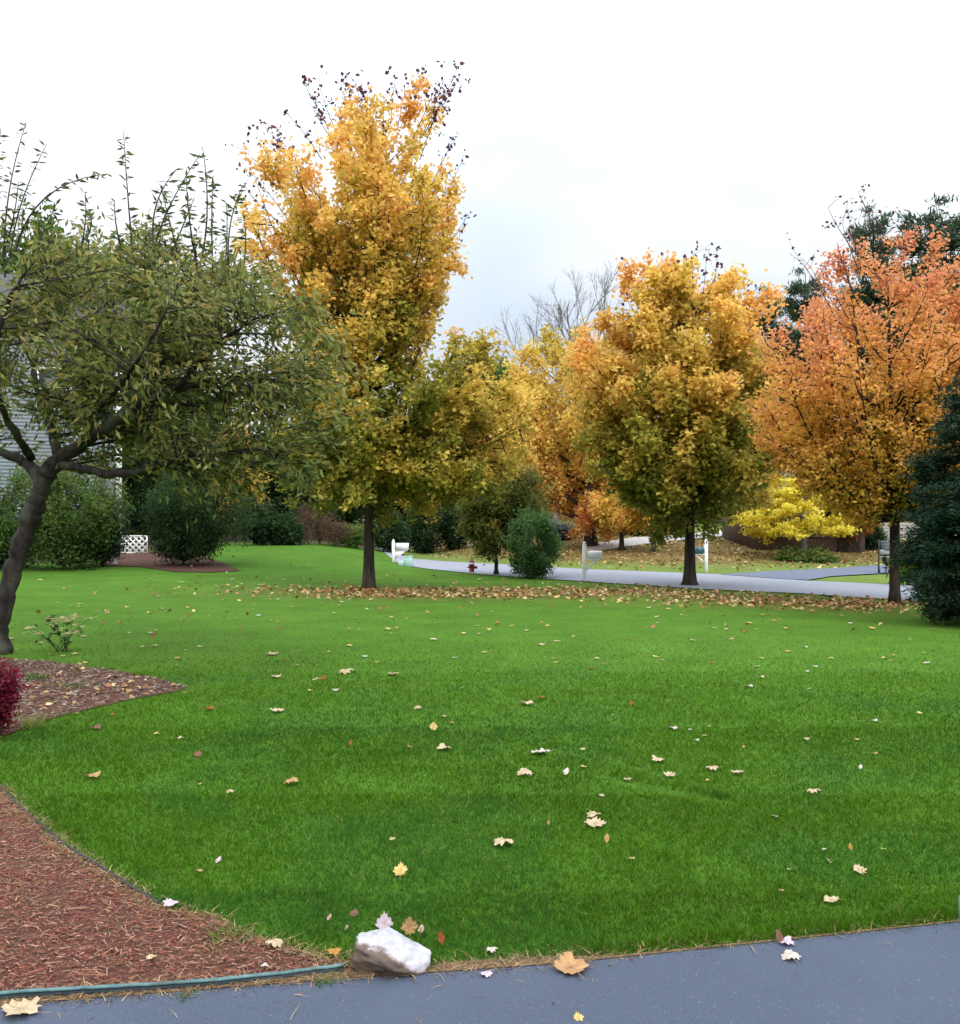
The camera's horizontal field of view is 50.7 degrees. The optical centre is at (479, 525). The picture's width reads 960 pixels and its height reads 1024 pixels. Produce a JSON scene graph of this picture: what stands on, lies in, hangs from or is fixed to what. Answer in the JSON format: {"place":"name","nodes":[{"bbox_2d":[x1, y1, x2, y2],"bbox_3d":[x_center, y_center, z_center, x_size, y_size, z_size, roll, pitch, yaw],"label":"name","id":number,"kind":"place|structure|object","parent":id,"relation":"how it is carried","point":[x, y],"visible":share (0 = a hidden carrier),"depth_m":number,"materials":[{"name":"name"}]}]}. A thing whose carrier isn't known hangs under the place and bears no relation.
{"place":"outdoors","nodes":[
{"label":"outdoors","id":0,"kind":"place"},
{"bbox_2d":[285,430,337,538],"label":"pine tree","id":1,"kind":"object","parent":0,"point":[305,498],"visible":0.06,"depth_m":61.44,"materials":[{"name":"green plant"}]},
{"bbox_2d":[0,512,959,1001],"bbox_3d":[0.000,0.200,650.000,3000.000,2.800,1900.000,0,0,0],"label":"lawn","id":2,"kind":"structure","parent":0,"point":[286,566],"depth_m":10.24,"materials":[{"name":"plant"}]},
{"bbox_2d":[0,457,64,568],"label":"green shrub","id":3,"kind":"object","parent":2,"relation":"on","point":[8,527],"visible":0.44,"depth_m":30.55,"materials":[{"name":"green plant"}]},
{"bbox_2d":[23,613,97,651],"bbox_3d":[-5.359,1.355,12.852,0.915,0.494,0.586,0,0,0],"label":"flowering plant","id":4,"kind":"object","parent":2,"relation":"on","point":[67,619],"visible":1,"depth_m":12.80,"materials":[{"name":"green plant"}]},
{"bbox_2d":[0,273,131,545],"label":"grey house","id":5,"kind":"structure","parent":2,"relation":"on","point":[6,464],"depth_m":38.92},
{"bbox_2d":[36,367,71,408],"bbox_3d":[-16.426,-5.249,39.104,1.280,1.680,0.120,0,0,-20],"label":"window","id":6,"kind":"structure","parent":5,"relation":"in","point":[42,374],"depth_m":39.04,"materials":[{"name":"white paint"}]},
{"bbox_2d":[0,197,149,452],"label":"green tree","id":7,"kind":"object","parent":2,"relation":"on","point":[38,223],"visible":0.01,"depth_m":64.12,"materials":[{"name":"green plant"}]},
{"bbox_2d":[12,448,138,571],"bbox_3d":[-12.271,-0.390,30.509,3.570,3.964,3.033,0,0,0],"label":"green shrub","id":8,"kind":"object","parent":2,"relation":"on","point":[56,541],"visible":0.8,"depth_m":30.19,"materials":[{"name":"green plant"}]},
{"bbox_2d":[0,784,160,905],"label":"garden edging","id":9,"kind":"object","parent":2,"relation":"on","point":[83,855],"visible":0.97,"depth_m":4.84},
{"bbox_2d":[0,656,187,737],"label":"mulch bed","id":10,"kind":"object","parent":2,"relation":"on","point":[39,695],"visible":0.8,"depth_m":9.76,"materials":[{"name":"wood"}]},
{"bbox_2d":[0,657,34,735],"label":"red shrub","id":11,"kind":"object","parent":10,"relation":"on","point":[9,687],"visible":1,"depth_m":7.67,"materials":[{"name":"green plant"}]},
{"bbox_2d":[19,672,49,681],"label":"grass tuft","id":12,"kind":"object","parent":10,"relation":"on","point":[30,676],"visible":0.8,"depth_m":10.43,"materials":[{"name":"plant"}]},
{"bbox_2d":[12,703,68,730],"bbox_3d":[-3.484,1.518,8.019,0.641,0.170,0.531,0,0,-41],"label":"grass tuft","id":13,"kind":"object","parent":10,"relation":"on","point":[28,725],"visible":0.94,"depth_m":7.97,"materials":[{"name":"plant"}]},
{"bbox_2d":[49,680,103,688],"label":"grass tuft","id":14,"kind":"object","parent":10,"relation":"on","point":[72,685],"visible":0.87,"depth_m":9.96,"materials":[{"name":"plant"}]},
{"bbox_2d":[5,662,175,724],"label":"leaf litter","id":15,"kind":"object","parent":10,"relation":"on","point":[101,692],"visible":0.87,"depth_m":9.74,"materials":[{"name":"plant"}]},
{"bbox_2d":[84,229,192,521],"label":"green tree","id":16,"kind":"object","parent":2,"relation":"on","point":[166,376],"depth_m":72.22,"materials":[{"name":"green plant"}]},
{"bbox_2d":[122,430,170,540],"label":"dark tree","id":17,"kind":"object","parent":2,"relation":"on","point":[136,486],"visible":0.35,"depth_m":49.24,"materials":[{"name":"green plant"}]},
{"bbox_2d":[88,551,239,571],"bbox_3d":[-10.827,1.161,33.801,4.031,0.392,10.594,0,0,-27],"label":"mulch bed","id":18,"kind":"object","parent":2,"relation":"on","point":[141,559],"visible":0.6,"depth_m":32.14,"materials":[{"name":"wood"}]},
{"bbox_2d":[69,477,137,566],"bbox_3d":[-11.892,-0.138,31.645,2.311,3.166,1.866,0,0,0],"label":"green shrub","id":19,"kind":"object","parent":18,"relation":"on","point":[113,551],"visible":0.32,"depth_m":31.55,"materials":[{"name":"green plant"}]},
{"bbox_2d":[121,535,147,552],"bbox_3d":[-12.868,0.720,37.700,0.993,0.690,0.050,0,0,0],"label":"lattice panel","id":20,"kind":"object","parent":18,"relation":"on","point":[135,537],"visible":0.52,"depth_m":37.68,"materials":[{"name":"white paint"}]},
{"bbox_2d":[131,470,265,564],"bbox_3d":[-8.890,-0.407,32.174,4.083,3.601,3.894,0,0,0],"label":"dark shrub","id":21,"kind":"object","parent":18,"relation":"on","point":[175,537],"visible":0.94,"depth_m":31.47,"materials":[{"name":"green plant"}]},
{"bbox_2d":[162,895,178,905],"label":"fallen leaf","id":22,"kind":"object","parent":2,"relation":"on","point":[168,902],"visible":1,"depth_m":4.20,"materials":[{"name":"plant"}]},
{"bbox_2d":[0,787,351,997],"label":"mulch bed","id":23,"kind":"object","parent":2,"relation":"on","point":[122,968],"visible":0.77,"depth_m":3.93,"materials":[{"name":"wood"}]},
{"bbox_2d":[0,963,343,998],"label":"garden edging","id":24,"kind":"object","parent":23,"relation":"on","point":[88,989],"visible":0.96,"depth_m":3.46,"materials":[{"name":"plastic"}]},
{"bbox_2d":[197,922,268,951],"bbox_3d":[-0.972,1.578,3.909,0.251,0.050,0.302,0,0,38],"label":"grass tuft","id":25,"kind":"object","parent":23,"relation":"on","point":[228,932],"visible":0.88,"depth_m":3.91,"materials":[{"name":"plant"}]},
{"bbox_2d":[265,938,286,946],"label":"fallen leaf","id":26,"kind":"object","parent":23,"relation":"on","point":[274,942],"visible":1,"depth_m":3.79,"materials":[{"name":"plant"}]},
{"bbox_2d":[140,367,236,521],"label":"dark tree","id":27,"kind":"object","parent":2,"relation":"on","point":[187,422],"visible":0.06,"depth_m":59.68,"materials":[{"name":"green plant"}]},
{"bbox_2d":[0,120,396,654],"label":"crabapple tree","id":28,"kind":"object","parent":2,"relation":"on","point":[183,326],"visible":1,"depth_m":11.75,"materials":[{"name":"green plant"}]},
{"bbox_2d":[205,423,272,540],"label":"ochre tree","id":29,"kind":"object","parent":2,"relation":"on","point":[255,490],"visible":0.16,"depth_m":55.54,"materials":[{"name":"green plant"}]},
{"bbox_2d":[230,490,285,544],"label":"shrub","id":30,"kind":"object","parent":2,"relation":"on","point":[262,528],"visible":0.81,"depth_m":43.73,"materials":[{"name":"green plant"}]},
{"bbox_2d":[249,426,315,539],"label":"dark tree","id":31,"kind":"object","parent":2,"relation":"on","point":[273,494],"visible":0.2,"depth_m":57.09,"materials":[{"name":"green plant"}]},
{"bbox_2d":[268,504,309,544],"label":"shrub","id":32,"kind":"object","parent":2,"relation":"on","point":[289,527],"visible":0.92,"depth_m":43.82,"materials":[{"name":"green plant"}]},
{"bbox_2d":[284,777,298,783],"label":"fallen leaf","id":33,"kind":"object","parent":2,"relation":"on","point":[295,779],"visible":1,"depth_m":6.23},
{"bbox_2d":[295,501,360,546],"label":"dry shrub","id":34,"kind":"object","parent":2,"relation":"on","point":[333,530],"visible":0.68,"depth_m":45.60,"materials":[{"name":"brown plant"}]},
{"bbox_2d":[321,947,340,955],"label":"fallen leaf","id":35,"kind":"object","parent":2,"relation":"on","point":[330,950],"visible":1,"depth_m":3.76,"materials":[{"name":"plant"}]},
{"bbox_2d":[312,429,363,525],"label":"green tree","id":36,"kind":"object","parent":2,"relation":"on","point":[351,517],"visible":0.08,"depth_m":66.81,"materials":[{"name":"green plant"}]},
{"bbox_2d":[332,518,363,548],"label":"green shrub","id":37,"kind":"object","parent":2,"relation":"on","point":[358,533],"visible":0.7,"depth_m":46.22,"materials":[{"name":"green plant"}]},
{"bbox_2d":[225,60,542,589],"bbox_3d":[-2.470,-5.053,25.067,7.937,13.410,6.753,0,0,0],"label":"maple tree","id":38,"kind":"object","parent":2,"relation":"on","point":[428,443],"visible":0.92,"depth_m":23.69,"materials":[{"name":"yellow plant"}]},
{"bbox_2d":[375,912,392,929],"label":"fallen leaf","id":39,"kind":"object","parent":2,"relation":"on","point":[384,920],"visible":0.85,"depth_m":3.98,"materials":[{"name":"plant"}]},
{"bbox_2d":[361,479,411,525],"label":"dark tree","id":40,"kind":"object","parent":2,"relation":"on","point":[397,507],"visible":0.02,"depth_m":63.12,"materials":[{"name":"green plant"}]},
{"bbox_2d":[350,927,430,975],"bbox_3d":[-0.321,1.562,3.658,0.284,0.167,0.237,9,6,-6],"label":"white rock","id":41,"kind":"object","parent":2,"relation":"on","point":[388,951],"visible":0.86,"depth_m":3.59,"materials":[{"name":"stone"}]},
{"bbox_2d":[374,510,414,554],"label":"shrub","id":42,"kind":"object","parent":2,"relation":"on","point":[398,532],"visible":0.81,"depth_m":47.83,"materials":[{"name":"green plant"}]},
{"bbox_2d":[392,539,408,561],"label":"mailbox","id":43,"kind":"object","parent":2,"relation":"on","point":[401,548],"visible":0.94,"depth_m":40.10,"materials":[{"name":"white paint"}]},
{"bbox_2d":[393,862,407,875],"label":"fallen leaf","id":44,"kind":"object","parent":2,"relation":"on","point":[400,869],"visible":0.99,"depth_m":4.62,"materials":[{"name":"plant"}]},
{"bbox_2d":[398,556,412,566],"bbox_3d":[-2.792,1.377,38.060,0.525,0.450,0.330,0,0,0],"label":"utility box","id":45,"kind":"object","parent":2,"relation":"on","point":[407,562],"visible":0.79,"depth_m":37.91,"materials":[{"name":"green paint"}]},
{"bbox_2d":[401,917,417,937],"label":"fallen leaf","id":46,"kind":"object","parent":2,"relation":"on","point":[410,924],"visible":0.97,"depth_m":3.95,"materials":[{"name":"plant"}]},
{"bbox_2d":[402,503,445,553],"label":"shrub","id":47,"kind":"object","parent":2,"relation":"on","point":[422,541],"visible":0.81,"depth_m":51.45,"materials":[{"name":"green plant"}]},
{"bbox_2d":[395,455,465,532],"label":"ochre tree","id":48,"kind":"object","parent":2,"relation":"on","point":[404,505],"visible":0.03,"depth_m":59.65,"materials":[{"name":"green plant"}]},
{"bbox_2d":[438,931,444,945],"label":"fallen leaf","id":49,"kind":"object","parent":2,"relation":"on","point":[441,937],"visible":0.96,"depth_m":3.86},
{"bbox_2d":[429,498,468,550],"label":"shrub","id":50,"kind":"object","parent":2,"relation":"on","point":[446,530],"visible":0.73,"depth_m":52.58,"materials":[{"name":"green plant"}]},
{"bbox_2d":[467,559,477,571],"bbox_3d":[-0.252,1.371,34.100,0.345,0.492,0.225,0,0,0],"label":"fire hydrant","id":51,"kind":"object","parent":2,"relation":"on","point":[471,566],"visible":0.98,"depth_m":34.04,"materials":[{"name":"metal"}]},
{"bbox_2d":[0,783,958,1023],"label":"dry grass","id":52,"kind":"structure","parent":2,"relation":"on","point":[247,934],"depth_m":3.74,"materials":[{"name":"brown plant"}]},
{"bbox_2d":[428,951,450,972],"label":"grass tuft","id":53,"kind":"object","parent":52,"relation":"on","point":[432,961],"visible":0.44,"depth_m":3.68,"materials":[{"name":"plant"}]},
{"bbox_2d":[123,428,836,534],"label":"distant woods","id":54,"kind":"object","parent":2,"relation":"on","point":[138,533],"visible":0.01,"depth_m":92.10,"materials":[{"name":"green plant"}]},
{"bbox_2d":[463,354,518,466],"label":"green tree","id":55,"kind":"object","parent":2,"relation":"on","point":[497,373],"visible":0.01,"depth_m":80.97,"materials":[{"name":"green plant"}]},
{"bbox_2d":[36,563,955,630],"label":"leaf litter","id":56,"kind":"object","parent":2,"relation":"on","point":[857,604],"visible":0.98,"depth_m":22.59,"materials":[{"name":"plant"}]},
{"bbox_2d":[492,836,513,845],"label":"fallen leaf","id":57,"kind":"object","parent":2,"relation":"on","point":[501,840],"visible":1,"depth_m":5.02,"materials":[{"name":"plant"}]},
{"bbox_2d":[451,457,561,573],"bbox_3d":[0.872,-0.316,32.615,3.624,3.947,3.015,0,0,0],"label":"dogwood tree","id":58,"kind":"object","parent":2,"relation":"on","point":[484,522],"visible":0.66,"depth_m":31.93,"materials":[{"name":"green plant"}]},
{"bbox_2d":[517,768,532,775],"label":"fallen leaf","id":59,"kind":"object","parent":2,"relation":"on","point":[522,771],"visible":1,"depth_m":6.45,"materials":[{"name":"plant"}]},
{"bbox_2d":[496,504,567,578],"bbox_3d":[1.567,0.575,30.620,2.197,2.444,1.908,0,0,0],"label":"leafy shrub","id":60,"kind":"object","parent":2,"relation":"on","point":[529,561],"visible":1,"depth_m":30.29,"materials":[{"name":"green plant"}]},
{"bbox_2d":[529,748,549,752],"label":"fallen leaf","id":61,"kind":"object","parent":2,"relation":"on","point":[540,750],"visible":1,"depth_m":7.07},
{"bbox_2d":[491,300,593,525],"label":"bare tree","id":62,"kind":"object","parent":2,"relation":"on","point":[532,332],"visible":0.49,"depth_m":58.11,"materials":[{"name":"grey plant"}]},
{"bbox_2d":[481,318,627,546],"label":"maple tree","id":63,"kind":"object","parent":2,"relation":"on","point":[555,456],"visible":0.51,"depth_m":45.85,"materials":[{"name":"yellow plant"}]},
{"bbox_2d":[542,520,578,540],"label":"shrub","id":64,"kind":"object","parent":2,"relation":"on","point":[565,528],"visible":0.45,"depth_m":50.75,"materials":[{"name":"green plant"}]},
{"bbox_2d":[526,258,625,514],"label":"bare tree","id":65,"kind":"object","parent":2,"relation":"on","point":[605,292],"visible":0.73,"depth_m":55.08,"materials":[{"name":"grey plant"}]},
{"bbox_2d":[582,542,602,579],"bbox_3d":[3.232,1.056,29.162,0.592,1.182,0.176,0,0,5],"label":"mailbox","id":66,"kind":"object","parent":2,"relation":"on","point":[594,555],"visible":0.95,"depth_m":29.12,"materials":[{"name":"white paint"}]},
{"bbox_2d":[586,808,600,817],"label":"fallen leaf","id":67,"kind":"object","parent":2,"relation":"on","point":[594,813],"visible":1,"depth_m":5.52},
{"bbox_2d":[584,816,605,828],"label":"fallen leaf","id":68,"kind":"object","parent":2,"relation":"on","point":[590,822],"visible":1,"depth_m":5.37,"materials":[{"name":"plant"}]},
{"bbox_2d":[583,475,646,549],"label":"young maple tree","id":69,"kind":"object","parent":2,"relation":"on","point":[607,511],"visible":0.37,"depth_m":43.96,"materials":[{"name":"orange plant"}]},
{"bbox_2d":[618,528,647,535],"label":"shrub","id":70,"kind":"object","parent":2,"relation":"on","point":[638,532],"visible":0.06,"depth_m":51.09,"materials":[{"name":"green plant"}]},
{"bbox_2d":[618,498,670,552],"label":"young maple tree","id":71,"kind":"object","parent":2,"relation":"on","point":[639,522],"visible":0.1,"depth_m":42.47,"materials":[{"name":"orange plant"}]},
{"bbox_2d":[420,530,905,570],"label":"leaf litter","id":72,"kind":"object","parent":2,"relation":"on","point":[752,559],"visible":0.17,"depth_m":41.95,"materials":[{"name":"plant"}]},
{"bbox_2d":[558,240,796,584],"bbox_3d":[5.212,-2.922,26.831,6.572,9.157,5.830,0,0,0],"label":"maple tree","id":73,"kind":"object","parent":2,"relation":"on","point":[681,443],"visible":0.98,"depth_m":25.66,"materials":[{"name":"yellow plant"}]},
{"bbox_2d":[695,539,707,571],"bbox_3d":[7.395,1.051,34.173,0.592,1.164,0.184,0,0,-6],"label":"mailbox","id":74,"kind":"object","parent":2,"relation":"on","point":[701,550],"visible":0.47,"depth_m":34.14,"materials":[{"name":"white paint"}]},
{"bbox_2d":[741,285,799,425],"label":"pine tree","id":75,"kind":"object","parent":2,"relation":"on","point":[772,324],"visible":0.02,"depth_m":69.18,"materials":[{"name":"green plant"}]},
{"bbox_2d":[722,471,864,552],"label":"brown house","id":76,"kind":"structure","parent":2,"relation":"on","point":[734,535],"depth_m":44.22,"materials":[{"name":"brick"}]},
{"bbox_2d":[809,510,833,537],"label":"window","id":77,"kind":"structure","parent":76,"relation":"in","point":[828,514],"depth_m":44.15,"materials":[{"name":"brown glass"}]},
{"bbox_2d":[838,522,859,552],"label":"door","id":78,"kind":"structure","parent":76,"relation":"in","point":[842,543],"depth_m":44.15,"materials":[{"name":"brown wood"}]},
{"bbox_2d":[729,474,861,551],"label":"yellow tree","id":79,"kind":"object","parent":2,"relation":"on","point":[790,503],"visible":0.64,"depth_m":40.18,"materials":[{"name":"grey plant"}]},
{"bbox_2d":[774,264,829,416],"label":"pine tree","id":80,"kind":"object","parent":2,"relation":"on","point":[797,288],"visible":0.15,"depth_m":65.37,"materials":[{"name":"green plant"}]},
{"bbox_2d":[770,544,838,563],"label":"shrub","id":81,"kind":"object","parent":2,"relation":"on","point":[790,554],"visible":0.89,"depth_m":39.41,"materials":[{"name":"green plant"}]},
{"bbox_2d":[823,895,843,901],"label":"fallen leaf","id":82,"kind":"object","parent":2,"relation":"on","point":[830,899],"visible":1,"depth_m":4.29,"materials":[{"name":"plant"}]},
{"bbox_2d":[742,184,959,604],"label":"maple tree","id":83,"kind":"object","parent":2,"relation":"on","point":[855,468],"visible":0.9,"depth_m":19.61,"materials":[{"name":"orange plant"}]},
{"bbox_2d":[824,511,881,552],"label":"japanese maple","id":84,"kind":"object","parent":2,"relation":"on","point":[849,540],"visible":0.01,"depth_m":43.70,"materials":[{"name":"orange plant"}]},
{"bbox_2d":[853,864,866,872],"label":"fallen leaf","id":85,"kind":"object","parent":2,"relation":"on","point":[861,869],"visible":1,"depth_m":4.65,"materials":[{"name":"plant"}]},
{"bbox_2d":[833,199,902,421],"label":"pine tree","id":86,"kind":"object","parent":2,"relation":"on","point":[868,299],"visible":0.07,"depth_m":61.42,"materials":[{"name":"green plant"}]},
{"bbox_2d":[865,524,888,549],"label":"shrub","id":87,"kind":"object","parent":2,"relation":"on","point":[873,539],"visible":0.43,"depth_m":45.53,"materials":[{"name":"green plant"}]},
{"bbox_2d":[875,540,889,573],"bbox_3d":[13.427,1.048,33.240,0.850,1.152,0.492,0,0,0],"label":"mailbox","id":88,"kind":"object","parent":2,"relation":"on","point":[882,553],"visible":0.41,"depth_m":33.20,"materials":[{"name":"black metal"}]},
{"bbox_2d":[881,530,928,584],"bbox_3d":[11.669,0.945,26.868,1.767,1.651,1.492,0,0,44],"label":"leafy shrub","id":89,"kind":"object","parent":2,"relation":"on","point":[902,567],"visible":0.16,"depth_m":26.72,"materials":[{"name":"green plant"}]},
{"bbox_2d":[861,192,959,433],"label":"pine tree","id":90,"kind":"object","parent":2,"relation":"on","point":[953,226],"visible":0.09,"depth_m":57.16,"materials":[{"name":"green plant"}]},
{"bbox_2d":[878,498,955,539],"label":"white garage","id":91,"kind":"structure","parent":2,"relation":"on","point":[902,525],"depth_m":51.99,"materials":[{"name":"paint"}]},
{"bbox_2d":[882,370,959,624],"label":"spruce tree","id":92,"kind":"object","parent":2,"relation":"on","point":[934,552],"visible":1,"depth_m":16.17,"materials":[{"name":"green plant"}]},
{"bbox_2d":[0,922,959,1023],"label":"driveway","id":93,"kind":"structure","parent":0,"point":[912,976],"depth_m":3.43,"materials":[{"name":"asphalt"}]},
{"bbox_2d":[1,996,41,1015],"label":"fallen leaf","id":94,"kind":"object","parent":93,"relation":"on","point":[23,1006],"visible":1,"depth_m":3.31,"materials":[{"name":"plant"}]},
{"bbox_2d":[310,970,340,986],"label":"grass tuft","id":95,"kind":"object","parent":93,"relation":"on","point":[319,982],"visible":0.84,"depth_m":3.52,"materials":[{"name":"plant"}]},
{"bbox_2d":[481,970,492,976],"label":"fallen leaf","id":96,"kind":"object","parent":93,"relation":"on","point":[487,973],"visible":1,"depth_m":3.57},
{"bbox_2d":[553,951,588,978],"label":"fallen leaf","id":97,"kind":"object","parent":93,"relation":"on","point":[565,962],"visible":1,"depth_m":3.63,"materials":[{"name":"plant"}]},
{"bbox_2d":[573,1011,583,1020],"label":"fallen leaf","id":98,"kind":"object","parent":93,"relation":"on","point":[577,1016],"visible":1,"depth_m":3.26,"materials":[{"name":"plant"}]},
{"bbox_2d":[776,929,783,944],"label":"fallen leaf","id":99,"kind":"object","parent":93,"relation":"on","point":[779,937],"visible":0.96,"depth_m":3.85,"materials":[{"name":"plant"}]},
{"bbox_2d":[780,935,793,944],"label":"fallen leaf","id":100,"kind":"object","parent":93,"relation":"on","point":[787,940],"visible":1,"depth_m":3.84,"materials":[{"name":"plant"}]},
{"bbox_2d":[781,949,800,962],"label":"fallen leaf","id":101,"kind":"object","parent":93,"relation":"on","point":[788,954],"visible":1,"depth_m":3.71,"materials":[{"name":"plant"}]},
{"bbox_2d":[0,0,959,520],"label":"sky","id":102,"kind":"structure","parent":0,"point":[591,131],"materials":[{"name":"white"}]},
{"bbox_2d":[586,530,721,550],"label":"driveway","id":103,"kind":"structure","parent":0,"point":[632,541],"depth_m":47.40,"materials":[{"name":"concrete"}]},
{"bbox_2d":[382,548,952,600],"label":"road","id":104,"kind":"structure","parent":0,"point":[729,582],"depth_m":28.90,"materials":[{"name":"asphalt"}]},
{"bbox_2d":[725,565,887,579],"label":"side driveway","id":105,"kind":"structure","parent":0,"point":[805,574],"depth_m":33.40,"materials":[{"name":"asphalt"}]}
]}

